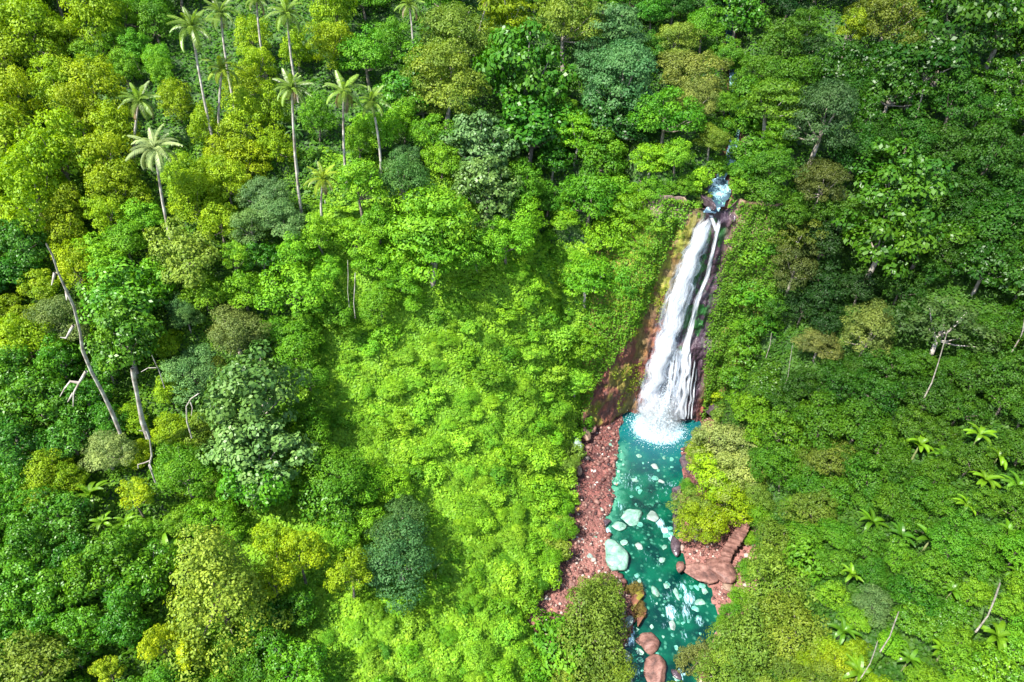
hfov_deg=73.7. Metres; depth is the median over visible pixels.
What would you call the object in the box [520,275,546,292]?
shrub
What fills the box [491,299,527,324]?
shrub
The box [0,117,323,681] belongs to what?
undergrowth
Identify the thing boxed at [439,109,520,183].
leaved tree
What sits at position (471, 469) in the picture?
shrub
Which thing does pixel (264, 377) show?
leaved tree
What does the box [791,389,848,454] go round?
broadleaf tree
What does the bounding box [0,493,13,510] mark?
dense tree
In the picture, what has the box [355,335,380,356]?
shrub
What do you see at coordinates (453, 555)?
shrub
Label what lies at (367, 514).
broadleaf tree
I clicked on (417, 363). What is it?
shrub
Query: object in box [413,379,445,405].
shrub
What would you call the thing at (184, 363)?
fine leaved tree
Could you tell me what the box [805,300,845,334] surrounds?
broadleaf tree
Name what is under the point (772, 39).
broadleaf tree
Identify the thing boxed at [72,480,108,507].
banana plant
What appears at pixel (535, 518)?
shrub
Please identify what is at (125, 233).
broadleaf tree
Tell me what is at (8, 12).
clumpy tree
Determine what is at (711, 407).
boulder
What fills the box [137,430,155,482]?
bare tree
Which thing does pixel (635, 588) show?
shrub
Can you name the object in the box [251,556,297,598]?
broadleaf tree
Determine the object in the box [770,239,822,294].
fine leaved tree
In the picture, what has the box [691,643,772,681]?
shrub
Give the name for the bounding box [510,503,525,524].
shrub
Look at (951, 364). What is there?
broadleaf tree
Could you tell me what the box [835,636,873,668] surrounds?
broadleaf tree
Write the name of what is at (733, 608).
shrub
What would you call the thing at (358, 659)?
shrub
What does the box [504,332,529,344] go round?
shrub
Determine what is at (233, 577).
conical tree
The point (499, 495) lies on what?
shrub
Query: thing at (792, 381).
broadleaf tree
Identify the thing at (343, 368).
shrub
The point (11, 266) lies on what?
dense tree
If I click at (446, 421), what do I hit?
broadleaf tree
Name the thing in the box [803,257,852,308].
broadleaf tree
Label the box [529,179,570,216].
broadleaf tree
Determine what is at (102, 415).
dense tree
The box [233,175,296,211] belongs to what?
fine leaved tree
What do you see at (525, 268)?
shrub
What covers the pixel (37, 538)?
dense tree
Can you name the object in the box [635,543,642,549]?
boulder
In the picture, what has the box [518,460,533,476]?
shrub
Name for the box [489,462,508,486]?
shrub
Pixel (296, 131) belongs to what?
coconut palm
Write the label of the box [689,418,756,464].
fine leaved tree
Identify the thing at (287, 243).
broadleaf tree
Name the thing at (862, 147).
broadleaf tree
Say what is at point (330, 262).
broadleaf tree
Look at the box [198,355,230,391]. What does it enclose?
broadleaf tree
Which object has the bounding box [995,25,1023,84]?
dense tree
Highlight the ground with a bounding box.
[0,0,1023,681]
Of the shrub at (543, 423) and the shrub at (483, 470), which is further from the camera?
the shrub at (543, 423)
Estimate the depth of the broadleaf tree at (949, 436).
84.64 m
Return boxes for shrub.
[308,612,326,631]
[311,317,342,333]
[312,341,329,354]
[316,358,333,370]
[317,626,337,647]
[321,380,337,393]
[322,595,338,613]
[322,666,343,681]
[325,640,359,667]
[326,409,355,428]
[335,317,375,339]
[335,362,360,379]
[336,388,350,402]
[338,349,357,362]
[342,618,362,637]
[343,655,360,671]
[346,411,363,424]
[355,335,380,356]
[355,420,375,443]
[355,637,377,663]
[357,367,376,381]
[358,385,374,398]
[361,440,388,465]
[361,672,396,681]
[362,648,385,681]
[368,322,405,346]
[368,403,389,417]
[368,616,394,642]
[372,639,391,662]
[373,416,396,442]
[379,589,406,616]
[381,355,395,370]
[381,663,396,678]
[391,410,413,437]
[396,640,419,664]
[400,445,427,464]
[401,464,425,481]
[401,608,427,639]
[402,290,427,311]
[402,321,418,331]
[405,657,431,681]
[407,588,429,606]
[410,400,434,424]
[410,480,428,498]
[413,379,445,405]
[414,359,429,372]
[416,626,441,648]
[419,332,437,342]
[420,459,450,487]
[421,304,444,321]
[426,341,441,354]
[427,356,447,370]
[427,603,442,615]
[430,525,444,540]
[430,573,451,593]
[431,511,447,527]
[432,497,454,512]
[434,328,459,346]
[434,643,461,674]
[435,674,459,681]
[436,624,458,645]
[441,288,460,298]
[441,317,458,327]
[442,472,460,491]
[442,546,463,564]
[443,296,473,313]
[447,533,460,548]
[449,423,477,452]
[451,273,482,293]
[451,517,477,533]
[452,385,478,409]
[454,492,489,517]
[454,584,474,602]
[454,601,471,618]
[455,341,480,367]
[455,405,471,422]
[456,461,475,481]
[456,661,472,680]
[457,622,482,642]
[459,319,481,334]
[459,540,476,561]
[461,571,485,588]
[466,670,490,681]
[467,295,491,312]
[469,562,485,577]
[470,476,489,491]
[471,539,497,561]
[475,512,498,532]
[475,609,489,623]
[477,462,488,477]
[478,414,501,436]
[479,264,501,285]
[479,332,499,346]
[483,433,503,450]
[484,582,501,597]
[486,594,514,617]
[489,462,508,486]
[489,481,510,506]
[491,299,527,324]
[492,619,524,648]
[493,506,508,524]
[494,344,521,360]
[494,444,523,465]
[495,522,527,549]
[497,392,509,401]
[497,552,516,567]
[498,373,514,386]
[498,559,518,591]
[501,260,530,280]
[501,421,523,440]
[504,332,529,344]
[509,606,522,623]
[512,375,536,397]
[513,641,533,666]
[516,579,543,619]
[518,242,539,262]
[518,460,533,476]
[518,656,548,681]
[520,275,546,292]
[520,438,530,449]
[520,490,534,501]
[521,407,535,421]
[521,444,555,470]
[522,294,540,308]
[523,555,538,581]
[524,329,540,341]
[524,532,546,555]
[525,362,542,373]
[527,415,553,435]
[527,507,540,527]
[529,475,561,511]
[530,609,594,681]
[531,258,550,275]
[531,569,549,592]
[535,562,561,590]
[536,310,559,327]
[537,239,553,252]
[537,361,567,383]
[537,543,562,575]
[539,391,553,403]
[541,225,559,240]
[542,538,572,560]
[545,653,577,681]
[547,429,563,444]
[548,246,567,264]
[548,395,571,420]
[548,514,579,541]
[549,285,561,299]
[549,319,579,350]
[550,584,632,681]
[551,488,574,517]
[554,465,578,488]
[555,514,575,539]
[558,455,581,476]
[560,489,580,505]
[561,304,575,320]
[565,442,586,460]
[566,247,584,259]
[568,570,626,631]
[571,426,586,441]
[576,660,600,681]
[578,416,594,431]
[586,645,637,681]
[624,581,644,599]
[631,600,646,619]
[673,229,684,239]
[673,637,715,678]
[679,477,696,496]
[686,165,714,192]
[691,200,702,217]
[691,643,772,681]
[696,189,712,203]
[701,598,790,681]
[703,116,739,138]
[706,89,733,108]
[706,153,727,176]
[709,48,737,69]
[710,403,725,423]
[713,615,731,635]
[718,600,742,621]
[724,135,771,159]
[724,237,735,243]
[727,197,747,213]
[727,280,777,308]
[727,585,753,608]
[728,156,761,178]
[728,174,751,193]
[729,75,764,106]
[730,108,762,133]
[733,50,750,69]
[734,557,758,581]
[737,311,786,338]
[738,240,773,266]
[741,415,769,447]
[741,499,772,525]
[742,529,757,547]
[748,675,777,681]
[754,515,798,567]
[758,589,832,674]
[767,648,813,681]
[779,533,837,586]
[796,659,853,681]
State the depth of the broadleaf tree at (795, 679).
72.24 m
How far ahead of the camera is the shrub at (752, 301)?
107.75 m
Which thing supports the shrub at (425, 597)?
on the ground
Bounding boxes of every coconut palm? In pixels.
[118,81,159,157]
[125,123,183,244]
[166,7,220,155]
[201,54,245,138]
[203,0,240,109]
[245,0,268,79]
[265,0,304,101]
[273,68,312,213]
[285,121,303,177]
[303,161,340,215]
[322,70,368,188]
[352,85,392,172]
[394,0,424,61]
[473,0,498,56]
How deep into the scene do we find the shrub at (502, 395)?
103.34 m
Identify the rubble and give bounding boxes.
[526,413,756,681]
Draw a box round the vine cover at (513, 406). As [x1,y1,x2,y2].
[196,146,594,681]
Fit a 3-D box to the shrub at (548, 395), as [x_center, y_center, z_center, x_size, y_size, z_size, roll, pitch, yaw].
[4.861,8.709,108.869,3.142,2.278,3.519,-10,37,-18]
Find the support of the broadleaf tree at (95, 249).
on the ground
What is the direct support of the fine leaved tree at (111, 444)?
on the ground
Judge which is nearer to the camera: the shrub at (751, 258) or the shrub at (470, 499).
the shrub at (470, 499)
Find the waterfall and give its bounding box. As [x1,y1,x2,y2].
[626,215,719,462]
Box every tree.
[0,0,23,34]
[0,0,80,71]
[0,22,39,69]
[0,63,52,143]
[0,101,50,185]
[0,141,72,234]
[0,202,16,233]
[0,215,54,268]
[0,250,52,292]
[0,262,17,290]
[0,293,23,316]
[0,303,45,336]
[0,312,71,363]
[0,344,30,387]
[0,357,67,427]
[0,381,21,407]
[0,413,48,476]
[0,457,50,484]
[0,469,31,498]
[0,482,39,531]
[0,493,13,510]
[0,508,10,536]
[0,518,60,579]
[0,544,7,574]
[0,556,69,610]
[0,574,8,606]
[0,586,36,634]
[0,611,24,656]
[0,628,81,681]
[0,651,21,681]
[1,0,53,12]
[9,599,65,640]
[10,475,58,513]
[13,106,108,200]
[16,268,60,301]
[19,448,75,487]
[21,294,93,344]
[23,484,92,541]
[26,0,82,22]
[26,52,89,113]
[31,567,94,614]
[32,19,95,61]
[32,331,86,379]
[32,378,87,424]
[33,405,100,459]
[38,204,87,253]
[39,631,102,681]
[41,529,100,576]
[44,675,92,681]
[45,243,121,433]
[46,604,108,639]
[47,80,103,138]
[47,180,95,235]
[49,237,100,289]
[49,459,90,492]
[52,377,115,411]
[57,53,129,112]
[58,0,128,56]
[58,523,152,605]
[61,131,141,191]
[67,38,108,70]
[70,231,126,273]
[74,256,180,327]
[77,429,138,471]
[78,293,167,377]
[79,195,131,237]
[81,98,143,157]
[83,157,153,209]
[84,399,130,441]
[85,348,129,383]
[86,654,126,681]
[95,603,151,648]
[96,19,130,55]
[98,574,147,632]
[99,0,141,28]
[100,219,152,261]
[106,48,142,88]
[109,197,164,232]
[111,538,179,604]
[112,402,150,435]
[115,477,155,517]
[117,27,150,69]
[119,675,141,681]
[121,437,153,469]
[121,517,166,548]
[128,0,178,44]
[130,367,150,438]
[136,623,181,662]
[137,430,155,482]
[137,656,200,681]
[138,0,173,23]
[140,42,174,71]
[141,356,164,387]
[142,215,221,288]
[146,53,178,90]
[148,441,222,498]
[150,410,198,447]
[151,329,183,356]
[152,374,193,404]
[154,76,195,122]
[156,151,208,202]
[159,342,221,405]
[160,523,304,681]
[161,290,194,314]
[162,502,200,536]
[165,170,223,230]
[168,303,206,333]
[173,412,223,451]
[175,628,205,670]
[176,269,228,313]
[181,493,237,537]
[183,676,210,681]
[185,154,229,198]
[186,99,225,149]
[186,393,198,437]
[194,407,320,504]
[195,339,313,446]
[196,202,250,243]
[198,133,234,178]
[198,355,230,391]
[200,471,228,502]
[204,664,249,681]
[205,302,271,354]
[207,154,251,206]
[209,628,255,678]
[212,119,255,155]
[216,447,292,512]
[218,239,249,272]
[218,511,252,544]
[219,270,269,313]
[220,86,269,142]
[221,61,264,98]
[223,137,273,183]
[227,206,280,247]
[232,596,288,646]
[233,13,273,54]
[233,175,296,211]
[235,45,279,84]
[235,662,282,681]
[237,620,295,681]
[239,241,283,274]
[245,314,290,349]
[247,521,291,562]
[249,198,310,240]
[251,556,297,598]
[252,77,295,138]
[253,255,334,315]
[254,127,299,165]
[261,668,297,681]
[265,634,327,681]
[271,402,308,430]
[272,321,324,375]
[273,306,324,336]
[273,528,329,584]
[273,584,319,627]
[276,231,323,270]
[276,461,310,499]
[278,26,317,72]
[288,359,328,390]
[288,404,331,456]
[290,438,373,497]
[292,386,335,424]
[292,474,361,533]
[297,89,338,142]
[298,212,349,255]
[302,667,333,681]
[303,20,359,74]
[306,0,357,27]
[312,253,347,282]
[312,287,354,325]
[320,511,362,551]
[323,544,373,599]
[331,216,379,257]
[332,23,396,88]
[333,158,388,224]
[341,0,390,20]
[342,122,377,160]
[343,502,388,539]
[345,465,395,504]
[347,551,369,582]
[349,112,401,156]
[349,245,406,277]
[353,273,355,317]
[355,203,402,244]
[357,280,401,323]
[360,511,436,614]
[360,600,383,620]
[362,493,430,562]
[366,461,414,501]
[371,14,410,57]
[372,145,436,212]
[373,66,442,122]
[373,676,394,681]
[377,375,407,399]
[380,261,422,295]
[383,96,423,147]
[383,212,470,290]
[384,183,482,264]
[387,144,423,168]
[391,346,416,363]
[392,38,429,71]
[394,80,452,123]
[399,39,491,128]
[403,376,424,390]
[404,113,461,155]
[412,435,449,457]
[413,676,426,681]
[417,1,493,75]
[419,140,460,178]
[421,0,463,24]
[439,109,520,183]
[441,417,456,429]
[450,153,523,221]
[450,226,507,275]
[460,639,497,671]
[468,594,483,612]
[470,360,506,385]
[470,405,483,420]
[472,17,580,141]
[473,27,515,77]
[474,200,523,233]
[477,0,537,32]
[481,394,500,408]
[482,214,537,264]
[482,655,516,681]
[489,87,591,168]
[497,194,547,233]
[504,156,545,206]
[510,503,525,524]
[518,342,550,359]
[525,0,608,70]
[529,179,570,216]
[534,138,577,181]
[549,202,579,230]
[551,97,579,126]
[554,112,598,165]
[558,252,616,307]
[559,174,620,226]
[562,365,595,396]
[566,327,607,361]
[570,38,613,84]
[574,37,660,127]
[576,124,629,177]
[579,0,620,17]
[579,212,631,256]
[579,300,625,329]
[581,82,665,153]
[586,2,651,77]
[596,263,639,298]
[601,171,638,205]
[604,190,650,232]
[615,0,648,16]
[621,232,660,261]
[626,85,707,150]
[629,142,670,177]
[633,297,644,310]
[634,0,676,32]
[634,206,676,233]
[637,29,669,67]
[637,173,670,200]
[649,21,707,62]
[653,49,734,107]
[655,0,695,25]
[660,136,695,175]
[664,172,699,196]
[665,485,719,523]
[667,71,718,132]
[673,501,730,543]
[684,428,722,468]
[685,453,730,502]
[686,0,725,54]
[686,0,736,10]
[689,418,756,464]
[692,123,734,160]
[700,463,755,526]
[704,389,724,404]
[705,35,743,69]
[707,449,768,501]
[713,0,771,39]
[713,92,738,118]
[714,157,730,176]
[718,362,754,393]
[725,55,748,76]
[725,389,776,428]
[727,100,756,118]
[727,160,750,179]
[727,309,753,332]
[728,334,765,369]
[729,66,756,92]
[734,545,821,623]
[735,469,776,510]
[736,77,808,137]
[738,53,782,78]
[741,167,792,205]
[746,439,784,481]
[748,146,795,180]
[750,358,787,402]
[754,405,812,459]
[757,16,803,59]
[757,289,791,320]
[758,54,822,92]
[758,118,797,150]
[759,235,795,260]
[763,445,811,493]
[765,0,809,26]
[765,387,808,421]
[766,219,829,263]
[767,191,810,228]
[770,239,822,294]
[777,288,820,326]
[777,489,838,526]
[778,366,833,400]
[779,675,808,681]
[780,76,860,167]
[784,516,827,547]
[785,7,826,41]
[787,463,827,509]
[790,327,844,362]
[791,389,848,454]
[792,32,839,71]
[792,155,852,209]
[794,442,825,475]
[794,645,824,671]
[801,216,854,266]
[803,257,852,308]
[804,39,868,85]
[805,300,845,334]
[806,439,856,480]
[810,199,864,231]
[812,634,840,658]
[814,580,853,611]
[815,472,862,514]
[815,517,855,548]
[816,548,858,574]
[818,359,870,404]
[819,644,855,681]
[827,121,885,177]
[830,187,944,279]
[830,397,898,444]
[831,441,872,468]
[834,270,884,305]
[835,7,869,57]
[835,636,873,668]
[836,605,873,632]
[838,298,896,356]
[839,66,880,107]
[841,352,877,381]
[842,449,907,498]
[843,0,929,45]
[843,137,959,220]
[843,525,888,561]
[847,367,909,415]
[848,93,889,132]
[849,56,937,122]
[850,583,895,628]
[851,485,889,514]
[855,420,913,460]
[855,555,887,594]
[856,34,980,109]
[857,346,923,382]
[860,640,877,677]
[860,672,891,681]
[862,119,902,158]
[863,42,909,79]
[868,572,896,603]
[871,481,920,520]
[876,269,926,304]
[877,627,908,659]
[879,611,898,651]
[880,444,925,484]
[882,295,1006,360]
[883,534,916,572]
[886,105,944,153]
[886,573,945,620]
[889,297,923,327]
[890,599,938,637]
[893,213,975,269]
[894,374,957,418]
[894,403,947,439]
[894,509,937,537]
[895,475,954,515]
[897,349,940,375]
[903,548,964,596]
[903,661,946,681]
[905,0,1018,86]
[910,119,985,176]
[913,254,952,283]
[916,605,956,644]
[920,453,960,488]
[921,415,963,451]
[921,484,971,515]
[923,330,947,398]
[925,521,980,574]
[926,64,994,132]
[927,194,994,235]
[927,234,984,276]
[932,669,980,681]
[933,388,992,425]
[933,592,979,628]
[935,349,977,385]
[936,641,986,681]
[937,620,984,657]
[938,441,997,476]
[941,505,983,549]
[942,164,1006,209]
[947,236,1023,297]
[954,350,1002,393]
[954,544,1007,583]
[954,576,994,606]
[955,117,1023,186]
[959,520,1007,550]
[961,193,1023,260]
[964,0,1023,73]
[965,56,1023,96]
[966,305,1023,350]
[966,485,1011,518]
[967,640,1023,681]
[975,583,1000,632]
[977,83,1023,130]
[980,345,1023,389]
[980,373,1023,416]
[985,168,1023,206]
[987,239,1023,300]
[988,590,1023,621]
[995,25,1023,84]
[995,529,1023,570]
[997,210,1023,251]
[998,84,1023,135]
[998,427,1023,465]
[1000,483,1023,529]
[1001,137,1023,186]
[1001,626,1023,665]
[1002,570,1023,598]
[1007,611,1023,637]
[1008,393,1023,427]
[1010,291,1023,310]
[1011,322,1023,351]
[1016,637,1023,661]
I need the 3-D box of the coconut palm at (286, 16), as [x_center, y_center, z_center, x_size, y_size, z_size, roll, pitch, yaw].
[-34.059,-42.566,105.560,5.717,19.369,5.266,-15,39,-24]
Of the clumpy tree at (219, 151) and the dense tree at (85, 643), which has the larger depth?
the clumpy tree at (219, 151)
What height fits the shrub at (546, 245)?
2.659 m
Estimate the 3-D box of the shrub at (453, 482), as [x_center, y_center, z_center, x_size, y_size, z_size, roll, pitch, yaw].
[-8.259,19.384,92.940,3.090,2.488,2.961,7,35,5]
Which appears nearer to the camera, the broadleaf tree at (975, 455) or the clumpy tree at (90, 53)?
the broadleaf tree at (975, 455)
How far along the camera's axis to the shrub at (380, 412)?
94.25 m
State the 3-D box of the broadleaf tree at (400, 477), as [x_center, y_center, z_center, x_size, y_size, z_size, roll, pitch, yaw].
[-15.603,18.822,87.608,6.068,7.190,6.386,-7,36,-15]
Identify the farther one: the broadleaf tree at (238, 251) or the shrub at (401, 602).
the broadleaf tree at (238, 251)
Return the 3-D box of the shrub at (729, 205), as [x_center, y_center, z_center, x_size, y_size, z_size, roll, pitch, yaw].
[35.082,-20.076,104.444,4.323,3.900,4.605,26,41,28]
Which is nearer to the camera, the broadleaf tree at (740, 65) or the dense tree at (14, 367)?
the dense tree at (14, 367)
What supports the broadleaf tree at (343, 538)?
on the ground
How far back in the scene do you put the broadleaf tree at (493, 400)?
101.32 m
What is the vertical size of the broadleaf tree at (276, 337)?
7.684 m
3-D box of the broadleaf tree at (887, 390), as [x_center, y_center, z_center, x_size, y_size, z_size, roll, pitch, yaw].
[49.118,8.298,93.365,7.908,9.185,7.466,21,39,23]
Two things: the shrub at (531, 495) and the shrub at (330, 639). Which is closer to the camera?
the shrub at (330, 639)
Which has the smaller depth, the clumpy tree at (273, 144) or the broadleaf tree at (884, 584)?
the broadleaf tree at (884, 584)
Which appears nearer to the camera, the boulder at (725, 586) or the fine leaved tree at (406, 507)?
the fine leaved tree at (406, 507)
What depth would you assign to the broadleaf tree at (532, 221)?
101.80 m
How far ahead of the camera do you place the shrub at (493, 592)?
86.58 m
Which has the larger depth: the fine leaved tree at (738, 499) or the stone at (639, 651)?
the fine leaved tree at (738, 499)
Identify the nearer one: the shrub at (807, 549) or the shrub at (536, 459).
the shrub at (807, 549)
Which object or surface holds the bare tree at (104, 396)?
on the ground
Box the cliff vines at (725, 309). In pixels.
[700,201,788,420]
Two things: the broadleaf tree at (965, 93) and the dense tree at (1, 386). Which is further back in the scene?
the broadleaf tree at (965, 93)
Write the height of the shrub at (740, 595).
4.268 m
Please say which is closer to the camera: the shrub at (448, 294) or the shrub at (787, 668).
the shrub at (787, 668)
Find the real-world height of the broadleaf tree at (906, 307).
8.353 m
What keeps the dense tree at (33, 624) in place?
on the ground
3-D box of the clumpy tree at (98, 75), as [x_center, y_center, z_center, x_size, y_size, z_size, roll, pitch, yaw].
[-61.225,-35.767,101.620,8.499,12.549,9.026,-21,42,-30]
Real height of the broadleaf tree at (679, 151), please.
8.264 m
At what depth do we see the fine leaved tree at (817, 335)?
99.91 m
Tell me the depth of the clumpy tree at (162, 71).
104.50 m
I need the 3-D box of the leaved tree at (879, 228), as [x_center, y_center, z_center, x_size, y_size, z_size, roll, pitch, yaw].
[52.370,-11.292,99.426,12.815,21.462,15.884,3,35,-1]
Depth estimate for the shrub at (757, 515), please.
97.75 m
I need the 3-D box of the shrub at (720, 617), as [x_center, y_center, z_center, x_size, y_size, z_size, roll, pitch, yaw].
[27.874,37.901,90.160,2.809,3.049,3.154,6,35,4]
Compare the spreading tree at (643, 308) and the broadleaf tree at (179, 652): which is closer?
the broadleaf tree at (179, 652)
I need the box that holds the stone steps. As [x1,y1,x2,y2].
[718,518,749,562]
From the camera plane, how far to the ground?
106.79 m
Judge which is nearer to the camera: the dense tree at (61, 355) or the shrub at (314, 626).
the shrub at (314, 626)
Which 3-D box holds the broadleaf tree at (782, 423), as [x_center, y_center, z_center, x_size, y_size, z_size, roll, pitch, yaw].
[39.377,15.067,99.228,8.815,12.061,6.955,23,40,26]
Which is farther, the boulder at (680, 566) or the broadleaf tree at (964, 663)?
the boulder at (680, 566)
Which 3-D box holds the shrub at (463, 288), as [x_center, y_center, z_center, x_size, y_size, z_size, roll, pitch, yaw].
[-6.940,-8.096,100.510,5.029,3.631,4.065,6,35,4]
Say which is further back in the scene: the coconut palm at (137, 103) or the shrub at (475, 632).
the coconut palm at (137, 103)
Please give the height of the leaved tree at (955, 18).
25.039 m
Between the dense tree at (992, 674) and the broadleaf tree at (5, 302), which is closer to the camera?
the dense tree at (992, 674)
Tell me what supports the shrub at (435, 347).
on the ground
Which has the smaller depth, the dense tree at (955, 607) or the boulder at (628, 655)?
the dense tree at (955, 607)
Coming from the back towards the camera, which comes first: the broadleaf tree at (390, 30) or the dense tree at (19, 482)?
the broadleaf tree at (390, 30)
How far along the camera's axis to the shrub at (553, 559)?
93.10 m
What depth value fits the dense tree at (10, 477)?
75.70 m
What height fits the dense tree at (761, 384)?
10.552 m
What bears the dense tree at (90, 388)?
on the ground
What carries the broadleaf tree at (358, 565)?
on the ground
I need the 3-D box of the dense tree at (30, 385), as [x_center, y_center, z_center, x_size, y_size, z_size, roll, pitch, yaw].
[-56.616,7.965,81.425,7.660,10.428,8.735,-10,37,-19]
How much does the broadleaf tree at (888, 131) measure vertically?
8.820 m
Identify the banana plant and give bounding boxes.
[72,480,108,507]
[87,511,111,533]
[112,511,138,529]
[145,533,186,569]
[426,559,445,579]
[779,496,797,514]
[827,615,861,644]
[841,562,863,587]
[843,652,875,681]
[856,507,889,532]
[888,521,916,546]
[897,645,922,671]
[903,434,934,459]
[915,524,946,552]
[927,445,953,462]
[930,638,958,662]
[939,579,961,602]
[953,494,979,515]
[963,422,997,446]
[967,469,1004,489]
[975,620,1019,651]
[986,446,1014,469]
[996,518,1018,535]
[1000,470,1023,495]
[1005,564,1023,585]
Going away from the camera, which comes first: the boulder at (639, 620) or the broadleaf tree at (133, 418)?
the broadleaf tree at (133, 418)
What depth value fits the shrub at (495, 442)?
99.77 m
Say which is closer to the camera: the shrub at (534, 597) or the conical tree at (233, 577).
the conical tree at (233, 577)
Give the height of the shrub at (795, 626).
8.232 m
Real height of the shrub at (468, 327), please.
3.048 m
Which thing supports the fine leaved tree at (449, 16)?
on the ground
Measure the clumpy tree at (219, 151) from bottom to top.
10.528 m
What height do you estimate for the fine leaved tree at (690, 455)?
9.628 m
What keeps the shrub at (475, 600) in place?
on the ground
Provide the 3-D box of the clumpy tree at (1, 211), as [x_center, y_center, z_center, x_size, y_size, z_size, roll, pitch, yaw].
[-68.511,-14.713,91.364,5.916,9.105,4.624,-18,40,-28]
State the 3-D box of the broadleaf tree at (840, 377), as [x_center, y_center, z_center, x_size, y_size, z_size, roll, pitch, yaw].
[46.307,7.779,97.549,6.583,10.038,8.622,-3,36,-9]
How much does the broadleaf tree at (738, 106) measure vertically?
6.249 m
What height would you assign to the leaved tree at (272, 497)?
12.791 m
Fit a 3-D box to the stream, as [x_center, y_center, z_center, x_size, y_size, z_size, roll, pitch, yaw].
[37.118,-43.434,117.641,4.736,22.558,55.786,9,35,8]
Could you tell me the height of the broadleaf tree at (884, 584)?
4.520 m
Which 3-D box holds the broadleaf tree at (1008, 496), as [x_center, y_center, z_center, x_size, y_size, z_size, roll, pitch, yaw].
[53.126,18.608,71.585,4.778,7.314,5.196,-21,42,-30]
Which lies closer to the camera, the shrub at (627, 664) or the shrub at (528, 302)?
the shrub at (627, 664)
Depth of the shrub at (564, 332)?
107.38 m
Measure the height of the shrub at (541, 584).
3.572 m
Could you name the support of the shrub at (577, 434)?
on the ground
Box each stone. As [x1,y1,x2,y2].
[636,648,643,654]
[637,657,643,661]
[691,606,698,611]
[698,583,705,587]
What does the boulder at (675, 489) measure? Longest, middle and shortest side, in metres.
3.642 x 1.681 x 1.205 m
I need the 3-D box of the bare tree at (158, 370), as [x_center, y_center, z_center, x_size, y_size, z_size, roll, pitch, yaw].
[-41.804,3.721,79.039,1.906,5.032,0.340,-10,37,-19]
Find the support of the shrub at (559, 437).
on the ground
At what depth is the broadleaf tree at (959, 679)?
63.14 m
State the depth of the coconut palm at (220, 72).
94.73 m
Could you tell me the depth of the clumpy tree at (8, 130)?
92.08 m
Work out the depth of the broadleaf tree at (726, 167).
105.43 m
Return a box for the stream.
[704,4,739,212]
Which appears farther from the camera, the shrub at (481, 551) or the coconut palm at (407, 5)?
the coconut palm at (407, 5)
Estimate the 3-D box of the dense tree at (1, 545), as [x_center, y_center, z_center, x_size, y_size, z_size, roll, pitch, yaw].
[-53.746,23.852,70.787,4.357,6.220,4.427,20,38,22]
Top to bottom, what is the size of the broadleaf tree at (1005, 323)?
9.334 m
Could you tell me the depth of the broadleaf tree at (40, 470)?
75.45 m
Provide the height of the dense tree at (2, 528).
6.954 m
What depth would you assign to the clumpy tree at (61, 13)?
113.32 m
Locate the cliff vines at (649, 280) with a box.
[578,185,694,428]
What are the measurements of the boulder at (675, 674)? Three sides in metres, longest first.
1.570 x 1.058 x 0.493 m
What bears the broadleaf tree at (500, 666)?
on the ground
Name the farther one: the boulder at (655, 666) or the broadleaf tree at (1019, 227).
the broadleaf tree at (1019, 227)
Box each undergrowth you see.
[0,0,1023,322]
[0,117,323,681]
[692,179,1023,681]
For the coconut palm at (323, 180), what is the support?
on the ground
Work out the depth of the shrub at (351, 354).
95.00 m
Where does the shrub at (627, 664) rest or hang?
on the ground
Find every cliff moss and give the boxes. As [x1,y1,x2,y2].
[578,199,683,427]
[683,222,724,338]
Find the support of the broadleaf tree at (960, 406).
on the ground
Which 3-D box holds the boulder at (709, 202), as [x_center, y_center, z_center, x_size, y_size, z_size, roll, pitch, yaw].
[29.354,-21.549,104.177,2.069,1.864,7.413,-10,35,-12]
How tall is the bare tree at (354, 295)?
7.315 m
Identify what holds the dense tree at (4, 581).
on the ground
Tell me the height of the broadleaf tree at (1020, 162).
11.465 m
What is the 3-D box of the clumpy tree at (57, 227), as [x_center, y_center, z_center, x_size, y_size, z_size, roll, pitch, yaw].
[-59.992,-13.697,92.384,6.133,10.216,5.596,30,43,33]
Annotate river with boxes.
[605,412,719,681]
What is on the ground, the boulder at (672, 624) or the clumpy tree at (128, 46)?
the clumpy tree at (128, 46)
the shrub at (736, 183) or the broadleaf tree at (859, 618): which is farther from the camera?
the shrub at (736, 183)
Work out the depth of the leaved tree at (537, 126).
106.36 m
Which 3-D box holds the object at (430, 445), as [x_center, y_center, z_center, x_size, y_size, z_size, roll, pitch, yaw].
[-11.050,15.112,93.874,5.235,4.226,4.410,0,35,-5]
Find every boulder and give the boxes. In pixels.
[567,581,574,586]
[573,437,582,455]
[575,461,581,475]
[579,427,590,441]
[603,518,610,526]
[605,539,628,570]
[611,521,626,530]
[620,539,627,545]
[622,509,642,525]
[623,650,631,661]
[625,615,633,626]
[631,590,644,610]
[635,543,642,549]
[636,607,646,626]
[638,632,659,654]
[644,654,666,681]
[647,511,658,521]
[651,463,657,468]
[651,586,659,596]
[669,620,675,629]
[670,536,680,556]
[671,669,681,679]
[672,486,680,501]
[672,509,679,533]
[673,588,679,600]
[676,561,684,572]
[679,453,689,473]
[683,563,718,583]
[695,599,704,604]
[698,194,715,210]
[705,401,718,419]
[706,558,736,583]
[722,583,732,591]
[729,214,735,221]
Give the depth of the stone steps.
97.75 m
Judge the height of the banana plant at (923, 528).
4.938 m
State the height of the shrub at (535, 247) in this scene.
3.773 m
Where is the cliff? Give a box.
[579,180,782,431]
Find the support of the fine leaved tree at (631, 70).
on the ground
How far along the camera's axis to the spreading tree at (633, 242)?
106.07 m
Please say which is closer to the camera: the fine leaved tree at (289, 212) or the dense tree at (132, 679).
the dense tree at (132, 679)
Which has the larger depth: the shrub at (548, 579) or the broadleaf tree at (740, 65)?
the broadleaf tree at (740, 65)

